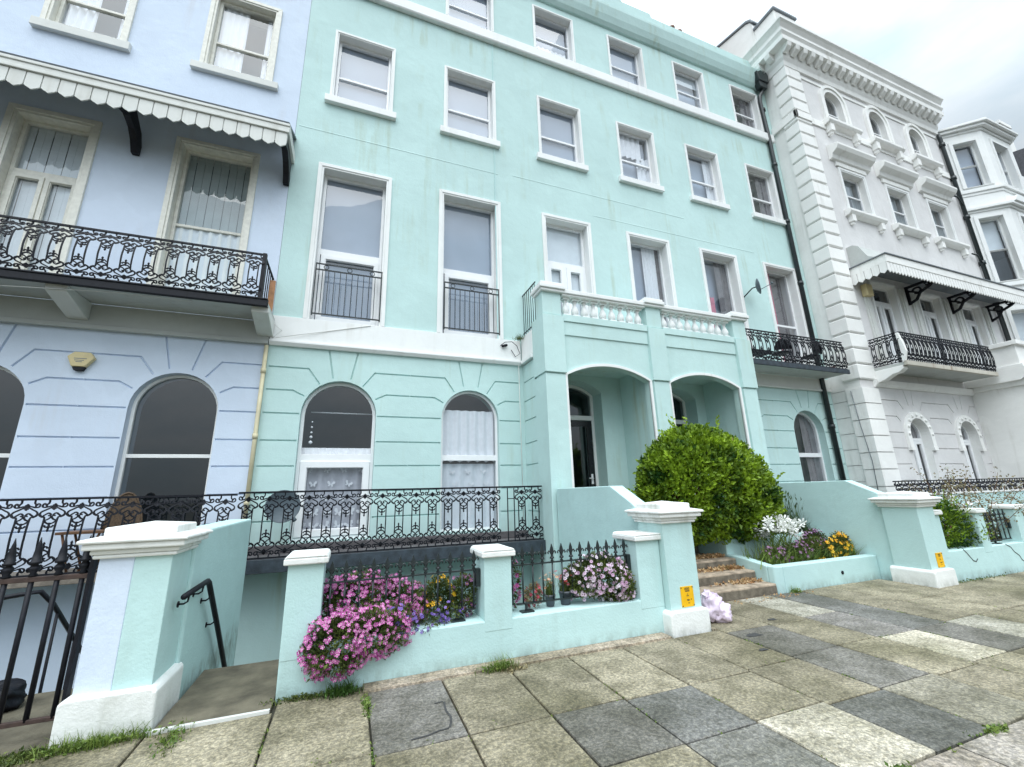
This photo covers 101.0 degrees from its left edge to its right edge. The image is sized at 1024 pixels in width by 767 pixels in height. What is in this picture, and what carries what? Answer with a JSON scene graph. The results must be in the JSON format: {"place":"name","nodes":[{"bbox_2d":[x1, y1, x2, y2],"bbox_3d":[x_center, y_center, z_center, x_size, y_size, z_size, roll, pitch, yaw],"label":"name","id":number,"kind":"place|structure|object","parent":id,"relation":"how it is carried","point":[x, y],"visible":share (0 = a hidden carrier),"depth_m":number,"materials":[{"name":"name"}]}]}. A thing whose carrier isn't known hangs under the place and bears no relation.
{"place":"outdoors","nodes":[
{"label":"outdoors","id":0,"kind":"place"},
{"bbox_2d":[0,659,278,757],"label":"basement path","id":1,"kind":"structure","parent":0,"point":[225,691],"depth_m":3.48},
{"bbox_2d":[0,678,26,712],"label":"rubbish sack","id":2,"kind":"object","parent":1,"relation":"on","point":[17,694],"visible":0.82,"depth_m":3.45,"materials":[{"name":"black plastic"}]},
{"bbox_2d":[4,590,81,692],"bbox_3d":[-5.291,2.941,4.299,1.441,1.746,1.910,4,-15,-20],"label":"stair rail","id":3,"kind":"object","parent":1,"relation":"on","point":[59,615],"visible":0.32,"depth_m":4.06,"materials":[{"name":"black metal"}]},
{"bbox_2d":[255,597,581,766],"bbox_3d":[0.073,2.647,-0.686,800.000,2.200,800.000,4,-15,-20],"label":"ground","id":4,"kind":"structure","parent":0,"point":[273,709],"depth_m":3.13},
{"bbox_2d":[48,521,212,747],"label":"gate pier","id":5,"kind":"structure","parent":4,"relation":"on","point":[129,668],"depth_m":3.21,"materials":[{"name":"white paint"}]},
{"bbox_2d":[0,535,97,728],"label":"iron gate","id":6,"kind":"structure","parent":5,"relation":"attached to","point":[34,568],"depth_m":3.11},
{"bbox_2d":[0,0,311,694],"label":"terraced house","id":7,"kind":"structure","parent":4,"relation":"on","point":[147,155],"depth_m":7.41,"materials":[{"name":"blue paint"}]},
{"bbox_2d":[0,366,20,457],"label":"window","id":8,"kind":"structure","parent":7,"relation":"in","point":[2,455],"depth_m":6.51,"materials":[{"name":"white paint"}]},
{"bbox_2d":[0,102,102,273],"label":"window","id":9,"kind":"structure","parent":7,"relation":"in","point":[35,199],"depth_m":7.32,"materials":[{"name":"beige glass"}]},
{"bbox_2d":[55,529,104,571],"bbox_3d":[-5.987,2.334,5.898,0.520,0.529,0.400,4,-15,-20],"label":"garden table","id":10,"kind":"object","parent":7,"relation":"on","point":[76,532],"visible":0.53,"depth_m":5.82,"materials":[{"name":"brown wood"}]},
{"bbox_2d":[68,352,95,370],"bbox_3d":[-6.870,-0.350,6.732,0.333,0.300,0.080,4,-15,-20],"label":"alarm box","id":11,"kind":"object","parent":7,"relation":"attached to","point":[80,361],"visible":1,"depth_m":6.71,"materials":[{"name":"plastic"}]},
{"bbox_2d":[29,0,138,52],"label":"window","id":12,"kind":"structure","parent":7,"relation":"in","point":[106,23],"depth_m":8.22,"materials":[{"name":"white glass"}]},
{"bbox_2d":[96,492,142,568],"bbox_3d":[-5.619,2.111,6.124,0.504,1.056,0.457,-13,-19,38],"label":"chair","id":13,"kind":"object","parent":7,"relation":"on","point":[116,520],"visible":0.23,"depth_m":6.32,"materials":[{"name":"metal"}]},
{"bbox_2d":[113,375,217,525],"bbox_3d":[-5.678,1.241,6.998,1.236,2.846,0.080,4,-15,-20],"label":"window","id":14,"kind":"structure","parent":7,"relation":"in","point":[125,455],"depth_m":6.97,"materials":[{"name":"white paint"}]},
{"bbox_2d":[146,136,260,294],"bbox_3d":[-5.772,-3.003,8.037,1.400,3.450,0.298,4,-15,-20],"label":"window","id":15,"kind":"structure","parent":7,"relation":"in","point":[226,237],"depth_m":8.17,"materials":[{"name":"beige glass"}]},
{"bbox_2d":[190,0,282,91],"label":"window","id":16,"kind":"structure","parent":7,"relation":"in","point":[238,55],"depth_m":9.22,"materials":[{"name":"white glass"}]},
{"bbox_2d":[146,709,269,735],"bbox_3d":[-2.246,2.531,3.147,0.770,0.040,0.031,4,-15,-20],"label":"path edge","id":17,"kind":"object","parent":4,"relation":"on","point":[228,718],"visible":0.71,"depth_m":3.15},
{"bbox_2d":[175,519,250,699],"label":"party wall","id":18,"kind":"structure","parent":4,"relation":"on","point":[219,556],"depth_m":4.45,"materials":[{"name":"paint"}]},
{"bbox_2d":[176,578,226,666],"bbox_3d":[-3.096,2.899,4.341,0.094,1.863,2.596,4,-15,-20],"label":"handrail","id":19,"kind":"object","parent":18,"relation":"attached to","point":[207,583],"visible":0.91,"depth_m":4.15,"materials":[{"name":"black metal"}]},
{"bbox_2d":[275,530,664,703],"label":"garden wall","id":20,"kind":"structure","parent":4,"relation":"on","point":[496,624],"depth_m":4.23,"materials":[{"name":"teal paint"}]},
{"bbox_2d":[296,568,431,683],"bbox_3d":[-1.328,2.196,4.005,1.206,0.838,0.904,4,-15,-20],"label":"petunia mound","id":21,"kind":"object","parent":20,"relation":"on","point":[348,621],"visible":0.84,"depth_m":3.74,"materials":[{"name":"pink plant"}]},
{"bbox_2d":[324,550,479,638],"bbox_3d":[-1.034,2.025,4.123,1.500,0.653,0.090,4,-15,-20],"label":"spiked railing","id":22,"kind":"object","parent":20,"relation":"on","point":[413,563],"visible":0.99,"depth_m":4.18,"materials":[{"name":"black metal"}]},
{"bbox_2d":[381,600,463,635],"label":"violet flowers","id":23,"kind":"object","parent":20,"relation":"on","point":[445,619],"visible":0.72,"depth_m":4.07,"materials":[{"name":"purple plant"}]},
{"bbox_2d":[422,573,457,619],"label":"yellow flowers","id":24,"kind":"object","parent":20,"relation":"on","point":[430,592],"visible":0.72,"depth_m":4.32,"materials":[{"name":"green plant"}]},
{"bbox_2d":[451,572,478,617],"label":"magenta flowers","id":25,"kind":"object","parent":20,"relation":"on","point":[468,600],"visible":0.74,"depth_m":4.39,"materials":[{"name":"green plant"}]},
{"bbox_2d":[511,559,521,607],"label":"snapdragons","id":26,"kind":"object","parent":20,"relation":"on","point":[518,587],"visible":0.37,"depth_m":4.58,"materials":[{"name":"pink plant"}]},
{"bbox_2d":[524,581,542,607],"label":"red flowers","id":27,"kind":"object","parent":20,"relation":"on","point":[536,595],"visible":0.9,"depth_m":4.64,"materials":[{"name":"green plant"}]},
{"bbox_2d":[539,572,558,606],"bbox_3d":[0.423,2.290,4.717,0.193,0.359,0.238,4,-15,-20],"label":"potted plant","id":28,"kind":"object","parent":20,"relation":"on","point":[548,591],"visible":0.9,"depth_m":4.69,"materials":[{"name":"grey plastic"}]},
{"bbox_2d":[554,570,572,604],"bbox_3d":[0.585,2.297,4.775,0.203,0.365,0.223,1,-15,-9],"label":"plant pot","id":29,"kind":"object","parent":20,"relation":"on","point":[567,593],"visible":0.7,"depth_m":4.73,"materials":[{"name":"grey plastic"}]},
{"bbox_2d":[511,539,630,613],"bbox_3d":[0.682,2.139,4.757,1.555,0.658,0.090,4,-15,-20],"label":"spiked railing","id":30,"kind":"object","parent":20,"relation":"on","point":[579,549],"visible":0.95,"depth_m":4.71,"materials":[{"name":"black metal"}]},
{"bbox_2d":[559,549,636,601],"bbox_3d":[0.985,2.260,4.931,0.955,0.606,0.581,4,-15,-20],"label":"daisy mound","id":31,"kind":"object","parent":20,"relation":"on","point":[611,568],"visible":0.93,"depth_m":4.79,"materials":[{"name":"pink plant"}]},
{"bbox_2d":[234,0,849,665],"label":"terraced house","id":32,"kind":"structure","parent":4,"relation":"on","point":[588,200],"depth_m":10.05,"materials":[{"name":"teal paint"}]},
{"bbox_2d":[264,490,299,522],"bbox_3d":[-3.740,2.013,6.932,0.510,0.512,0.757,4,-15,-20],"label":"chair","id":33,"kind":"object","parent":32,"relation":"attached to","point":[278,514],"visible":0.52,"depth_m":6.82,"materials":[{"name":"black metal"}]},
{"bbox_2d":[289,383,375,541],"bbox_3d":[-3.336,1.428,8.028,1.316,2.876,0.428,4,-15,-20],"label":"window","id":34,"kind":"structure","parent":32,"relation":"in","point":[316,468],"depth_m":7.81,"materials":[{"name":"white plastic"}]},
{"bbox_2d":[303,162,391,326],"bbox_3d":[-3.413,-2.902,8.948,1.510,3.585,0.342,4,-15,-20],"label":"window","id":35,"kind":"structure","parent":32,"relation":"in","point":[352,223],"depth_m":9.04,"materials":[{"name":"white plastic"}]},
{"bbox_2d":[324,29,395,121],"bbox_3d":[-3.514,-7.240,10.019,1.540,2.145,0.350,4,-15,-20],"label":"window","id":36,"kind":"structure","parent":32,"relation":"in","point":[363,84],"depth_m":10.15,"materials":[{"name":"white plastic"}]},
{"bbox_2d":[445,0,493,31],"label":"window","id":37,"kind":"structure","parent":32,"relation":"in","point":[475,12],"depth_m":11.98,"materials":[{"name":"white plastic"}]},
{"bbox_2d":[440,391,498,531],"bbox_3d":[-0.897,1.556,8.762,1.226,2.826,0.156,4,-15,-20],"label":"window","id":38,"kind":"structure","parent":32,"relation":"in","point":[468,436],"depth_m":8.77,"materials":[{"name":"white plastic"}]},
{"bbox_2d":[436,189,503,338],"bbox_3d":[-0.999,-2.738,9.838,1.510,3.585,0.342,4,-15,-20],"label":"window","id":39,"kind":"structure","parent":32,"relation":"in","point":[465,233],"depth_m":9.95,"materials":[{"name":"white plastic"}]},
{"bbox_2d":[440,65,500,148],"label":"window","id":40,"kind":"structure","parent":32,"relation":"in","point":[466,115],"depth_m":11.05,"materials":[{"name":"white plastic"}]},
{"bbox_2d":[532,4,575,61],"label":"window","id":41,"kind":"structure","parent":32,"relation":"in","point":[548,39],"depth_m":12.94,"materials":[{"name":"white plastic"}]},
{"bbox_2d":[536,95,588,172],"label":"window","id":42,"kind":"structure","parent":32,"relation":"in","point":[557,143],"depth_m":11.96,"materials":[{"name":"white plastic"}]},
{"bbox_2d":[541,212,597,317],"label":"window","id":43,"kind":"structure","parent":32,"relation":"in","point":[563,248],"depth_m":11.02,"materials":[{"name":"white plastic"}]},
{"bbox_2d":[606,34,646,87],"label":"window","id":44,"kind":"structure","parent":32,"relation":"in","point":[623,65],"depth_m":13.80,"materials":[{"name":"white plastic"}]},
{"bbox_2d":[615,121,664,192],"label":"window","id":45,"kind":"structure","parent":32,"relation":"in","point":[635,170],"depth_m":12.88,"materials":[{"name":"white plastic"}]},
{"bbox_2d":[625,231,677,326],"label":"window","id":46,"kind":"structure","parent":32,"relation":"in","point":[645,263],"depth_m":12.02,"materials":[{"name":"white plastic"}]},
{"bbox_2d":[671,60,708,110],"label":"window","id":47,"kind":"structure","parent":32,"relation":"in","point":[684,84],"depth_m":14.75,"materials":[{"name":"white plastic"}]},
{"bbox_2d":[683,143,729,210],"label":"window","id":48,"kind":"structure","parent":32,"relation":"in","point":[700,174],"depth_m":13.80,"materials":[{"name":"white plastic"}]},
{"bbox_2d":[698,247,754,357],"bbox_3d":[6.213,-2.265,12.591,1.470,3.465,0.502,4,-15,-20],"label":"window","id":49,"kind":"structure","parent":32,"relation":"in","point":[716,277],"depth_m":12.93,"materials":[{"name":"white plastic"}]},
{"bbox_2d":[728,84,763,131],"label":"window","id":50,"kind":"structure","parent":32,"relation":"in","point":[745,105],"depth_m":15.60,"materials":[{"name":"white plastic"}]},
{"bbox_2d":[744,279,772,296],"bbox_3d":[7.340,-2.858,12.608,0.565,0.470,0.632,4,-15,-20],"label":"satellite dish","id":51,"kind":"object","parent":32,"relation":"attached to","point":[757,286],"visible":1,"depth_m":12.45,"materials":[{"name":"black metal"}]},
{"bbox_2d":[744,163,786,226],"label":"window","id":52,"kind":"structure","parent":32,"relation":"in","point":[767,213],"depth_m":14.64,"materials":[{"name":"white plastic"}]},
{"bbox_2d":[771,340,793,362],"bbox_3d":[7.671,-0.821,12.037,0.454,0.816,0.503,-4,-15,11],"label":"chair","id":53,"kind":"object","parent":32,"relation":"on","point":[786,347],"visible":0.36,"depth_m":11.90,"materials":[{"name":"black metal"}]},
{"bbox_2d":[762,262,814,364],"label":"window","id":54,"kind":"structure","parent":32,"relation":"in","point":[776,301],"depth_m":13.75,"materials":[{"name":"white plastic"}]},
{"bbox_2d":[798,412,827,481],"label":"window","id":55,"kind":"structure","parent":32,"relation":"in","point":[813,452],"depth_m":12.59,"materials":[{"name":"white plastic"}]},
{"bbox_2d":[557,486,644,597],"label":"cheek wall","id":56,"kind":"structure","parent":4,"relation":"on","point":[592,515],"depth_m":6.56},
{"bbox_2d":[624,501,711,637],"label":"gate pier","id":57,"kind":"structure","parent":4,"relation":"on","point":[670,522],"depth_m":5.02,"materials":[{"name":"teal paint"}]},
{"bbox_2d":[680,585,694,607],"bbox_3d":[2.051,2.487,4.932,0.185,0.220,0.010,4,-15,-20],"label":"sign","id":58,"kind":"object","parent":57,"relation":"attached to","point":[687,596],"visible":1,"depth_m":4.93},
{"bbox_2d":[695,545,777,601],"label":"entrance steps","id":59,"kind":"structure","parent":4,"relation":"on","point":[729,591],"depth_m":6.50,"materials":[{"name":"stone"}]},
{"bbox_2d":[698,532,880,593],"bbox_3d":[4.895,3.247,7.870,2.474,0.800,2.009,4,-15,-20],"label":"planter","id":60,"kind":"object","parent":4,"relation":"on","point":[811,574],"visible":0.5,"depth_m":7.01,"materials":[{"name":"paint"}]},
{"bbox_2d":[625,413,787,548],"bbox_3d":[3.600,1.772,8.018,3.201,2.480,2.128,4,-15,-20],"label":"bush","id":61,"kind":"object","parent":60,"relation":"in","point":[733,466],"visible":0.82,"depth_m":7.35,"materials":[{"name":"green plant"}]},
{"bbox_2d":[735,491,809,533],"bbox_3d":[5.179,2.583,8.482,2.060,0.856,1.041,4,-15,-20],"label":"lavender plant","id":62,"kind":"object","parent":60,"relation":"in","point":[786,513],"visible":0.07,"depth_m":8.49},
{"bbox_2d":[740,512,822,568],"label":"white lilies","id":63,"kind":"object","parent":60,"relation":"in","point":[784,526],"visible":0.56,"depth_m":7.38,"materials":[{"name":"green plant"}]},
{"bbox_2d":[759,528,828,562],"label":"purple flowers","id":64,"kind":"object","parent":60,"relation":"in","point":[816,539],"visible":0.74,"depth_m":7.27,"materials":[{"name":"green plant"}]},
{"bbox_2d":[752,541,863,564],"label":"flower bed","id":65,"kind":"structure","parent":60,"relation":"in","point":[778,561],"depth_m":7.11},
{"bbox_2d":[816,530,853,558],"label":"orange flowers","id":66,"kind":"object","parent":60,"relation":"in","point":[839,539],"visible":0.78,"depth_m":7.49,"materials":[{"name":"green plant"}]},
{"bbox_2d":[775,480,893,580],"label":"cheek wall","id":67,"kind":"structure","parent":4,"relation":"on","point":[851,511],"depth_m":7.91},
{"bbox_2d":[716,6,1023,492],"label":"terraced house","id":68,"kind":"structure","parent":4,"relation":"on","point":[931,383],"depth_m":14.33,"materials":[{"name":"white paint"}]},
{"bbox_2d":[824,96,838,119],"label":"window","id":69,"kind":"structure","parent":68,"relation":"in","point":[831,108],"depth_m":16.22,"materials":[{"name":"glass"}]},
{"bbox_2d":[837,167,875,214],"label":"window","id":70,"kind":"structure","parent":68,"relation":"in","point":[851,202],"depth_m":15.22,"materials":[{"name":"white plastic"}]},
{"bbox_2d":[860,283,873,296],"bbox_3d":[11.351,-2.966,13.494,0.300,0.400,0.170,4,-15,-20],"label":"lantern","id":71,"kind":"object","parent":68,"relation":"attached to","point":[866,290],"visible":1,"depth_m":13.43,"materials":[{"name":"glass"}]},
{"bbox_2d":[869,116,881,137],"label":"window","id":72,"kind":"structure","parent":68,"relation":"in","point":[875,127],"depth_m":17.10,"materials":[{"name":"white plastic"}]},
{"bbox_2d":[866,279,915,364],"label":"window","id":73,"kind":"structure","parent":68,"relation":"in","point":[886,315],"depth_m":13.97,"materials":[{"name":"white plastic"}]},
{"bbox_2d":[883,183,919,228],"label":"window","id":74,"kind":"structure","parent":68,"relation":"in","point":[899,217],"depth_m":16.09,"materials":[{"name":"white plastic"}]},
{"bbox_2d":[909,134,920,153],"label":"window","id":75,"kind":"structure","parent":68,"relation":"in","point":[914,143],"depth_m":18.00,"materials":[{"name":"white plastic"}]},
{"bbox_2d":[911,422,935,491],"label":"window","id":76,"kind":"structure","parent":68,"relation":"in","point":[920,454],"depth_m":12.83,"materials":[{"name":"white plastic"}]},
{"bbox_2d":[914,290,961,366],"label":"window","id":77,"kind":"structure","parent":68,"relation":"in","point":[926,306],"depth_m":14.91,"materials":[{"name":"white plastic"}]},
{"bbox_2d":[925,198,958,240],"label":"window","id":78,"kind":"structure","parent":68,"relation":"in","point":[938,229],"depth_m":16.97,"materials":[{"name":"white plastic"}]},
{"bbox_2d":[961,425,982,490],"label":"window","id":79,"kind":"structure","parent":68,"relation":"in","point":[969,454],"depth_m":13.73,"materials":[{"name":"white plastic"}]},
{"bbox_2d":[957,300,992,370],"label":"window","id":80,"kind":"structure","parent":68,"relation":"in","point":[974,336],"depth_m":15.82,"materials":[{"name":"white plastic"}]},
{"bbox_2d":[868,491,958,587],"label":"gate pier","id":81,"kind":"structure","parent":4,"relation":"on","point":[913,534],"depth_m":6.92,"materials":[{"name":"teal paint"}]},
{"bbox_2d":[935,552,944,567],"bbox_3d":[6.869,2.830,6.771,0.180,0.220,0.010,4,-15,-20],"label":"sign","id":82,"kind":"object","parent":81,"relation":"attached to","point":[940,560],"visible":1,"depth_m":6.77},
{"bbox_2d":[929,489,1023,535],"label":"terrace wall","id":83,"kind":"structure","parent":4,"relation":"on","point":[998,498],"depth_m":11.41,"materials":[{"name":"white paint"}]},
{"bbox_2d":[892,478,1023,492],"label":"scroll railing","id":84,"kind":"object","parent":83,"relation":"on","point":[1009,485],"visible":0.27,"depth_m":11.62,"materials":[{"name":"black metal"}]},
{"bbox_2d":[933,504,1023,581],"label":"garden wall","id":85,"kind":"structure","parent":4,"relation":"on","point":[986,557],"depth_m":7.50,"materials":[{"name":"teal paint"}]},
{"bbox_2d":[984,509,1011,543],"bbox_3d":[8.981,2.658,7.852,1.060,0.593,0.090,4,-15,-20],"label":"spiked railing","id":86,"kind":"object","parent":85,"relation":"on","point":[1008,524],"visible":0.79,"depth_m":7.92,"materials":[{"name":"black metal"}]},
{"bbox_2d":[937,117,1023,340],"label":"terraced house","id":87,"kind":"structure","parent":4,"relation":"on","point":[990,177],"depth_m":17.69,"materials":[{"name":"white paint"}]},
{"bbox_2d":[947,137,995,189],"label":"window","id":88,"kind":"structure","parent":87,"relation":"in","point":[962,159],"depth_m":18.22,"materials":[{"name":"white paint"}]},
{"bbox_2d":[973,211,1023,281],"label":"window","id":89,"kind":"structure","parent":87,"relation":"in","point":[987,230],"depth_m":17.23,"materials":[{"name":"white paint"}]},
{"bbox_2d":[988,138,1023,191],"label":"window","id":90,"kind":"structure","parent":87,"relation":"in","point":[1003,170],"depth_m":18.39,"materials":[{"name":"white paint"}]},
{"bbox_2d":[1005,306,1023,340],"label":"window","id":91,"kind":"structure","parent":87,"relation":"in","point":[1016,319],"depth_m":16.47,"materials":[{"name":"white paint"}]},
{"bbox_2d":[994,119,1023,280],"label":"terraced house","id":92,"kind":"structure","parent":4,"relation":"on","point":[1004,269],"depth_m":22.49,"materials":[{"name":"paint"}]},
{"bbox_2d":[0,572,1023,766],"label":"pavement","id":93,"kind":"structure","parent":0,"point":[878,711],"depth_m":3.24,"materials":[{"name":"stone"}]},
{"bbox_2d":[0,744,76,766],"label":"weed tuft","id":94,"kind":"object","parent":93,"relation":"on","point":[14,758],"visible":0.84,"depth_m":2.76,"materials":[{"name":"green plant"}]},
{"bbox_2d":[1,719,176,763],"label":"weed tuft","id":95,"kind":"object","parent":93,"relation":"on","point":[98,741],"visible":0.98,"depth_m":2.88,"materials":[{"name":"green plant"}]},
{"bbox_2d":[146,718,194,765],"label":"weed tuft","id":96,"kind":"object","parent":93,"relation":"on","point":[173,736],"visible":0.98,"depth_m":2.93,"materials":[{"name":"green plant"}]},
{"bbox_2d":[259,689,330,706],"bbox_3d":[-1.724,2.596,3.494,0.667,0.077,0.245,4,-15,-20],"label":"weed tuft","id":97,"kind":"object","parent":93,"relation":"on","point":[306,696],"visible":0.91,"depth_m":3.47,"materials":[{"name":"green plant"}]},
{"bbox_2d":[315,678,376,700],"bbox_3d":[-1.377,2.568,3.569,0.530,0.148,0.292,4,-15,-20],"label":"weed tuft","id":98,"kind":"object","parent":93,"relation":"on","point":[337,691],"visible":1,"depth_m":3.55,"materials":[{"name":"green plant"}]},
{"bbox_2d":[359,694,374,721],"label":"weed tuft","id":99,"kind":"object","parent":93,"relation":"on","point":[365,702],"visible":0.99,"depth_m":3.34,"materials":[{"name":"green plant"}]},
{"bbox_2d":[474,653,519,674],"bbox_3d":[-0.121,2.612,3.954,0.550,0.184,0.295,4,-15,-20],"label":"weed tuft","id":100,"kind":"object","parent":93,"relation":"on","point":[496,666],"visible":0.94,"depth_m":3.94,"materials":[{"name":"green plant"}]},
{"bbox_2d":[488,662,539,673],"bbox_3d":[0.030,2.659,3.962,0.526,0.088,0.216,4,-15,-20],"label":"weed tuft","id":101,"kind":"object","parent":93,"relation":"on","point":[515,668],"visible":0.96,"depth_m":3.94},
{"bbox_2d":[411,618,775,739],"bbox_3d":[1.333,2.642,3.975,4.632,0.001,0.630,6,-16,-26],"label":"pavement stain","id":102,"kind":"object","parent":93,"relation":"on","point":[749,635],"visible":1,"depth_m":3.26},
{"bbox_2d":[254,595,1018,766],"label":"joint moss","id":103,"kind":"object","parent":93,"relation":"on","point":[374,762],"visible":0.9,"depth_m":3.02,"materials":[{"name":"green plant"}]},
{"bbox_2d":[700,589,732,622],"bbox_3d":[2.509,2.757,5.248,0.404,0.372,0.301,-4,-15,9],"label":"plastic bag","id":104,"kind":"object","parent":93,"relation":"on","point":[716,606],"visible":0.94,"depth_m":5.16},
{"bbox_2d":[695,553,813,603],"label":"fallen leaves","id":105,"kind":"object","parent":93,"relation":"on","point":[720,567],"visible":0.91,"depth_m":6.85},
{"bbox_2d":[979,721,1009,735],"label":"weed tuft","id":106,"kind":"object","parent":93,"relation":"on","point":[993,728],"visible":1,"depth_m":2.78,"materials":[{"name":"green plant"}]},
{"bbox_2d":[621,0,1023,149],"label":"sky","id":107,"kind":"structure","parent":0,"point":[969,54],"materials":[{"name":"white"}]},
{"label":"garden soil","id":108,"kind":"structure","parent":0,"visible":0},
{"bbox_2d":[917,489,994,548],"bbox_3d":[7.898,2.571,7.846,1.729,1.174,1.261,4,-15,-20],"label":"shrub","id":109,"kind":"object","parent":108,"relation":"on","point":[949,515],"visible":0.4,"depth_m":7.48,"materials":[{"name":"green plant"}]},
{"bbox_2d":[901,464,1023,541],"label":"rose bush","id":110,"kind":"object","parent":108,"relation":"on","point":[970,504],"visible":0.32,"depth_m":8.36,"materials":[{"name":"green plant"}]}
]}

